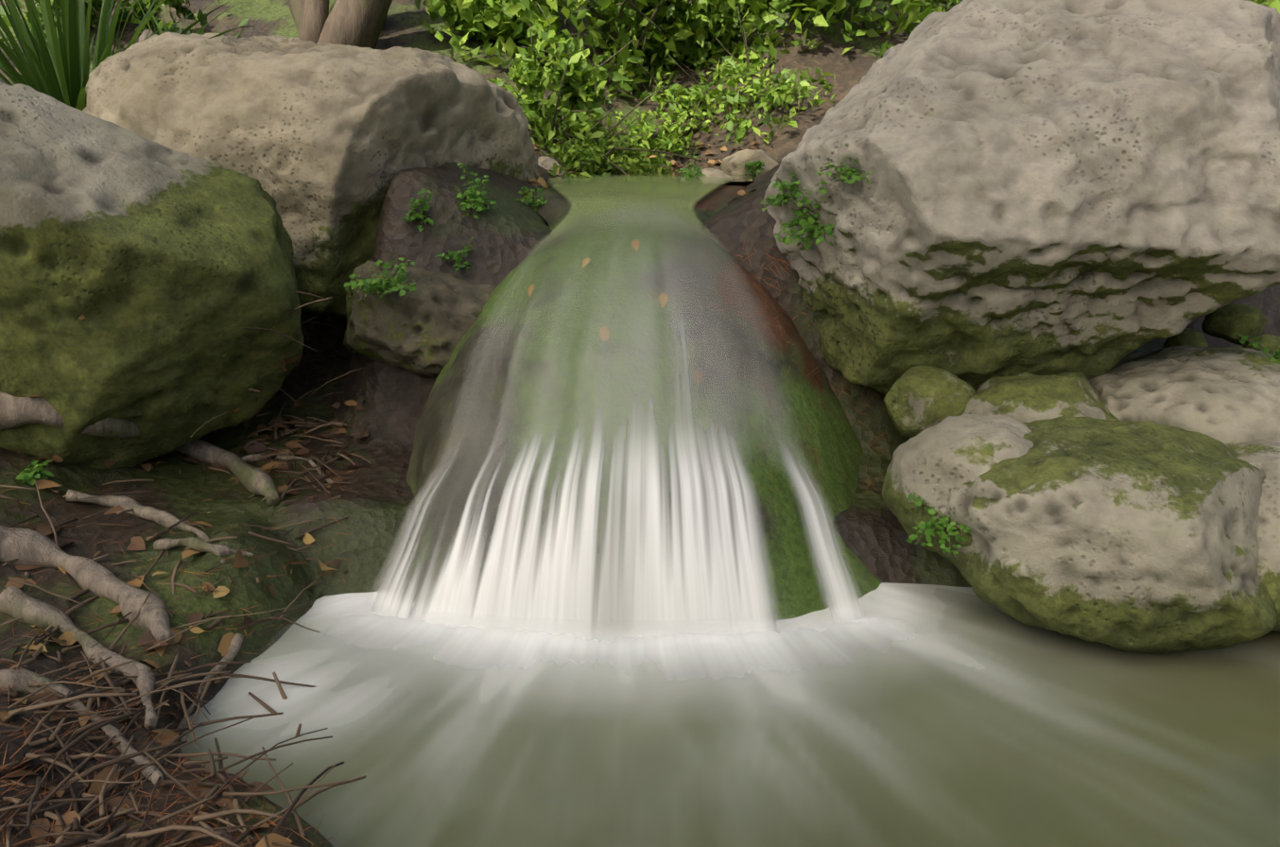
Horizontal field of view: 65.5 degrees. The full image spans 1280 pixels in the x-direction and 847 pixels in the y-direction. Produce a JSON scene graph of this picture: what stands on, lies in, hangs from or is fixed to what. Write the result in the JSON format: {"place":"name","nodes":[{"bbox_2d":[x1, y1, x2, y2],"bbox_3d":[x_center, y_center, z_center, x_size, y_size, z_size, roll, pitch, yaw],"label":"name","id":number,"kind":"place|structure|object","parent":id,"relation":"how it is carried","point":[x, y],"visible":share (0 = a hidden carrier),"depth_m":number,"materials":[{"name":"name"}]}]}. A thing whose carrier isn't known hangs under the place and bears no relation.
{"place":"outdoors","nodes":[
{"label":"outdoors","id":0,"kind":"place"},
{"bbox_2d":[0,0,1279,846],"bbox_3d":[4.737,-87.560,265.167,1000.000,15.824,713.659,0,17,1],"label":"ground","id":1,"kind":"structure","parent":0,"point":[374,505],"depth_m":3.36,"materials":[{"name":"soil"}]},
{"bbox_2d":[15,459,53,485],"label":"fern","id":2,"kind":"object","parent":1,"relation":"on","point":[30,475],"visible":1,"depth_m":3.02,"materials":[{"name":"green plant"}]},
{"bbox_2d":[0,0,248,47],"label":"shrub","id":3,"kind":"object","parent":1,"relation":"on","point":[132,18],"visible":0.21,"depth_m":6.49,"materials":[{"name":"green plant"}]},
{"bbox_2d":[0,0,269,110],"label":"strap leaf clump","id":4,"kind":"object","parent":1,"relation":"on","point":[58,69],"visible":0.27,"depth_m":4.09,"materials":[{"name":"green plant"}]},
{"bbox_2d":[138,29,155,42],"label":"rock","id":5,"kind":"object","parent":1,"relation":"on","point":[143,36],"visible":0.15,"depth_m":4.99,"materials":[{"name":"beige stone"}]},
{"bbox_2d":[0,78,304,468],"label":"rock","id":6,"kind":"object","parent":1,"relation":"on","point":[146,258],"visible":0.94,"depth_m":2.98,"materials":[{"name":"stone"}]},
{"bbox_2d":[0,391,333,785],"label":"tree roots","id":7,"kind":"object","parent":1,"relation":"on","point":[26,546],"visible":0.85,"depth_m":2.61,"materials":[{"name":"beige plant"}]},
{"bbox_2d":[90,0,245,69],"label":"strap leaf clump","id":8,"kind":"object","parent":1,"relation":"on","point":[158,25],"depth_m":5.06,"materials":[{"name":"green plant"}]},
{"bbox_2d":[93,5,243,51],"bbox_3d":[-2.865,-2.244,6.014,0.886,0.611,1.191,0,17,1],"label":"strap leaf clump","id":9,"kind":"object","parent":1,"relation":"on","point":[156,33],"visible":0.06,"depth_m":5.98,"materials":[{"name":"green plant"}]},
{"bbox_2d":[0,291,370,846],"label":"twigs","id":10,"kind":"object","parent":1,"relation":"on","point":[75,775],"visible":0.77,"depth_m":2.01,"materials":[{"name":"brown wood"}]},
{"bbox_2d":[82,32,539,321],"bbox_3d":[-1.444,-1.066,4.442,1.750,1.279,1.673,5,18,15],"label":"boulder","id":11,"kind":"object","parent":1,"relation":"on","point":[323,144],"visible":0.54,"depth_m":3.70,"materials":[{"name":"stone"}]},
{"bbox_2d":[286,0,392,49],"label":"coppice tree","id":12,"kind":"object","parent":1,"relation":"on","point":[358,23],"visible":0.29,"depth_m":6.16,"materials":[{"name":"brown plant"}]},
{"bbox_2d":[0,103,773,846],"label":"dead leaves","id":13,"kind":"object","parent":1,"relation":"on","point":[147,636],"visible":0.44,"depth_m":2.58,"materials":[{"name":"brown plant"}]},
{"bbox_2d":[399,188,436,231],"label":"fern","id":14,"kind":"object","parent":1,"relation":"on","point":[420,215],"visible":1,"depth_m":3.59,"materials":[{"name":"green plant"}]},
{"bbox_2d":[343,258,495,378],"bbox_3d":[-0.775,-0.397,3.842,0.831,0.505,0.908,0,17,1],"label":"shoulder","id":15,"kind":"object","parent":1,"relation":"on","point":[422,330],"visible":0.44,"depth_m":3.43},
{"bbox_2d":[344,254,416,299],"bbox_3d":[-0.871,-0.484,3.326,0.240,0.153,0.233,-4,17,-13],"label":"fern","id":16,"kind":"object","parent":15,"relation":"on","point":[382,286],"visible":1,"depth_m":3.32,"materials":[{"name":"green plant"}]},
{"bbox_2d":[0,238,891,846],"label":"needle litter","id":17,"kind":"object","parent":1,"relation":"on","point":[9,815],"visible":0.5,"depth_m":2.13,"materials":[{"name":"brown plant"}]},
{"bbox_2d":[435,237,473,270],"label":"fern","id":18,"kind":"object","parent":1,"relation":"on","point":[454,255],"visible":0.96,"depth_m":3.61,"materials":[{"name":"green plant"}]},
{"bbox_2d":[455,161,497,219],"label":"fern","id":19,"kind":"object","parent":1,"relation":"on","point":[472,197],"visible":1,"depth_m":3.67,"materials":[{"name":"green plant"}]},
{"bbox_2d":[422,0,593,58],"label":"plant","id":20,"kind":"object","parent":1,"relation":"on","point":[554,12],"depth_m":6.93,"materials":[{"name":"green plant"}]},
{"bbox_2d":[515,186,548,211],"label":"fern","id":21,"kind":"object","parent":1,"relation":"on","point":[537,203],"visible":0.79,"depth_m":4.17,"materials":[{"name":"green plant"}]},
{"bbox_2d":[537,155,565,176],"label":"bed stone","id":22,"kind":"object","parent":1,"relation":"on","point":[545,162],"visible":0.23,"depth_m":5.10,"materials":[{"name":"stone"}]},
{"bbox_2d":[501,0,635,160],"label":"shrub","id":23,"kind":"object","parent":1,"relation":"on","point":[577,76],"visible":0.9,"depth_m":5.62,"materials":[{"name":"green plant"}]},
{"bbox_2d":[414,0,791,104],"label":"shrub","id":24,"kind":"object","parent":1,"relation":"on","point":[498,22],"visible":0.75,"depth_m":6.57,"materials":[{"name":"green plant"}]},
{"bbox_2d":[529,86,714,173],"bbox_3d":[-0.266,-1.553,5.667,1.133,0.704,0.876,-6,18,-18],"label":"plant","id":25,"kind":"object","parent":1,"relation":"on","point":[611,162],"visible":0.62,"depth_m":5.53,"materials":[{"name":"green plant"}]},
{"bbox_2d":[385,182,882,621],"bbox_3d":[0.082,-0.187,3.878,2.246,1.316,2.683,0,17,1],"label":"mossy rock","id":26,"kind":"object","parent":1,"relation":"on","point":[796,582],"visible":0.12,"depth_m":3.12,"materials":[{"name":"green stone"}]},
{"bbox_2d":[528,239,702,384],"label":"fallen leaves","id":27,"kind":"object","parent":26,"relation":"on","point":[665,299],"visible":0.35,"depth_m":3.17,"materials":[{"name":"orange plant"}]},
{"bbox_2d":[364,175,880,644],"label":"cascade water","id":28,"kind":"structure","parent":26,"relation":"on","point":[698,573],"depth_m":2.74,"materials":[{"name":"white liquid"}]},
{"bbox_2d":[544,2,758,102],"bbox_3d":[0.021,-2.482,7.080,1.766,1.086,1.420,0,17,1],"label":"shrub","id":29,"kind":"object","parent":1,"relation":"on","point":[624,38],"depth_m":6.65,"materials":[{"name":"green plant"}]},
{"bbox_2d":[488,56,835,177],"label":"forest floor plants","id":30,"kind":"object","parent":1,"relation":"on","point":[734,99],"visible":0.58,"depth_m":6.03,"materials":[{"name":"green plant"}]},
{"bbox_2d":[622,121,712,148],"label":"fallen branch","id":31,"kind":"object","parent":1,"relation":"on","point":[656,134],"visible":0.21,"depth_m":6.13,"materials":[{"name":"brown wood"}]},
{"bbox_2d":[676,148,706,177],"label":"fern","id":32,"kind":"object","parent":1,"relation":"on","point":[687,174],"visible":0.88,"depth_m":4.90,"materials":[{"name":"green plant"}]},
{"bbox_2d":[606,33,787,136],"bbox_3d":[0.332,-2.081,6.646,1.043,0.977,1.041,-9,19,-28],"label":"plant","id":33,"kind":"object","parent":1,"relation":"on","point":[696,81],"visible":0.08,"depth_m":6.60,"materials":[{"name":"green plant"}]},
{"bbox_2d":[691,168,734,184],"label":"bed stone","id":34,"kind":"object","parent":1,"relation":"on","point":[711,173],"visible":0.21,"depth_m":4.93,"materials":[{"name":"stone"}]},
{"bbox_2d":[720,149,778,183],"bbox_3d":[0.640,-1.423,5.605,0.424,0.237,0.325,-5,18,-17],"label":"bed stone","id":35,"kind":"object","parent":1,"relation":"on","point":[734,164],"visible":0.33,"depth_m":5.45,"materials":[{"name":"stone"}]},
{"bbox_2d":[743,160,764,174],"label":"fern","id":36,"kind":"object","parent":1,"relation":"on","point":[752,164],"visible":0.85,"depth_m":5.37,"materials":[{"name":"green plant"}]},
{"bbox_2d":[712,6,802,132],"bbox_3d":[0.898,-2.032,6.364,0.860,1.216,1.269,0,17,1],"label":"plant","id":37,"kind":"object","parent":1,"relation":"on","point":[716,121],"visible":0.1,"depth_m":6.44,"materials":[{"name":"green plant"}]},
{"bbox_2d":[665,0,879,87],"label":"shrub","id":38,"kind":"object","parent":1,"relation":"on","point":[760,46],"depth_m":6.79,"materials":[{"name":"green plant"}]},
{"bbox_2d":[690,0,960,56],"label":"shrub","id":39,"kind":"object","parent":1,"relation":"on","point":[818,19],"visible":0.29,"depth_m":6.72,"materials":[{"name":"green plant"}]},
{"bbox_2d":[883,365,977,437],"bbox_3d":[0.966,-0.070,3.329,0.308,0.248,0.278,0,17,1],"label":"cobble","id":40,"kind":"object","parent":1,"relation":"on","point":[918,400],"visible":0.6,"depth_m":3.23,"materials":[{"name":"stone"}]},
{"bbox_2d":[882,414,1033,552],"bbox_3d":[0.982,0.184,2.942,0.518,0.410,0.497,-5,18,-17],"label":"rock","id":41,"kind":"object","parent":1,"relation":"on","point":[932,466],"visible":0.44,"depth_m":2.80,"materials":[{"name":"stone"}]},
{"bbox_2d":[905,494,971,556],"bbox_3d":[0.819,0.277,2.724,0.182,0.146,0.142,0,17,1],"label":"fern","id":42,"kind":"object","parent":41,"relation":"on","point":[942,524],"visible":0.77,"depth_m":2.72,"materials":[{"name":"green plant"}]},
{"bbox_2d":[762,0,1279,395],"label":"boulder","id":43,"kind":"object","parent":1,"relation":"on","point":[1089,189],"visible":0.92,"depth_m":3.08,"materials":[{"name":"stone"}]},
{"bbox_2d":[760,171,802,211],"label":"fern","id":44,"kind":"object","parent":43,"relation":"on","point":[783,197],"visible":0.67,"depth_m":3.40,"materials":[{"name":"green plant"}]},
{"bbox_2d":[773,180,835,250],"bbox_3d":[0.560,-0.693,3.319,0.225,0.237,0.251,0,17,1],"label":"fern","id":45,"kind":"object","parent":43,"relation":"attached to","point":[804,221],"visible":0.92,"depth_m":3.32,"materials":[{"name":"green plant"}]},
{"bbox_2d":[816,143,871,184],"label":"fern","id":46,"kind":"object","parent":43,"relation":"on","point":[853,173],"visible":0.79,"depth_m":3.11,"materials":[{"name":"green plant"}]},
{"bbox_2d":[962,371,1119,422],"bbox_3d":[1.309,0.016,3.221,0.509,0.370,0.540,10,20,29],"label":"rock","id":47,"kind":"object","parent":1,"relation":"on","point":[1026,399],"visible":0.31,"depth_m":3.06,"materials":[{"name":"stone"}]},
{"bbox_2d":[1016,372,1040,376],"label":"cobble","id":48,"kind":"object","parent":47,"relation":"on","point":[1026,374],"depth_m":3.36,"materials":[{"name":"stone"}]},
{"bbox_2d":[936,415,1277,654],"bbox_3d":[1.371,0.297,2.857,1.054,0.573,0.888,0,17,1],"label":"rock","id":49,"kind":"object","parent":1,"relation":"on","point":[1132,537],"visible":0.83,"depth_m":2.54,"materials":[{"name":"stone"}]},
{"bbox_2d":[1088,345,1279,446],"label":"rock","id":50,"kind":"object","parent":1,"relation":"on","point":[1229,396],"visible":0.35,"depth_m":3.12,"materials":[{"name":"stone"}]},
{"bbox_2d":[1163,328,1208,347],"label":"cobble","id":51,"kind":"object","parent":50,"relation":"on","point":[1190,337],"visible":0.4,"depth_m":3.61,"materials":[{"name":"stone"}]},
{"bbox_2d":[1201,302,1267,345],"bbox_3d":[2.247,-0.378,3.768,0.182,0.152,0.193,-14,22,-38],"label":"cobble","id":52,"kind":"object","parent":50,"relation":"on","point":[1229,321],"visible":0.88,"depth_m":3.71,"materials":[{"name":"stone"}]},
{"bbox_2d":[1235,333,1279,363],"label":"fern","id":53,"kind":"object","parent":50,"relation":"on","point":[1276,353],"visible":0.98,"depth_m":3.29,"materials":[{"name":"green plant"}]},
{"bbox_2d":[1242,333,1279,354],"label":"cobble","id":54,"kind":"object","parent":50,"relation":"on","point":[1271,342],"visible":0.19,"depth_m":3.50,"materials":[{"name":"stone"}]},
{"bbox_2d":[1228,439,1279,631],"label":"rock","id":55,"kind":"object","parent":1,"relation":"on","point":[1263,455],"visible":0.17,"depth_m":2.63,"materials":[{"name":"stone"}]},
{"bbox_2d":[1244,0,1279,14],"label":"shrub","id":56,"kind":"object","parent":1,"relation":"on","point":[1275,4],"visible":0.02,"depth_m":5.88,"materials":[{"name":"green plant"}]},
{"bbox_2d":[1253,0,1272,6],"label":"leaves","id":57,"kind":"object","parent":1,"relation":"on","point":[1262,2],"depth_m":7.50,"materials":[{"name":"green plant"}]},
{"bbox_2d":[576,169,761,181],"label":"stream water","id":58,"kind":"structure","parent":0,"point":[739,178],"depth_m":5.43,"materials":[{"name":"green liquid"}]},
{"bbox_2d":[180,582,1279,846],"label":"pool water","id":59,"kind":"structure","parent":0,"point":[1026,735],"depth_m":2.27,"materials":[{"name":"liquid"}]},
{"bbox_2d":[259,603,1021,726],"bbox_3d":[-0.056,0.582,2.577,2.272,0.062,0.624,0,17,1],"label":"foam","id":60,"kind":"object","parent":59,"relation":"on","point":[623,654],"visible":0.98,"depth_m":2.59,"materials":[{"name":"liquid"}]}
]}

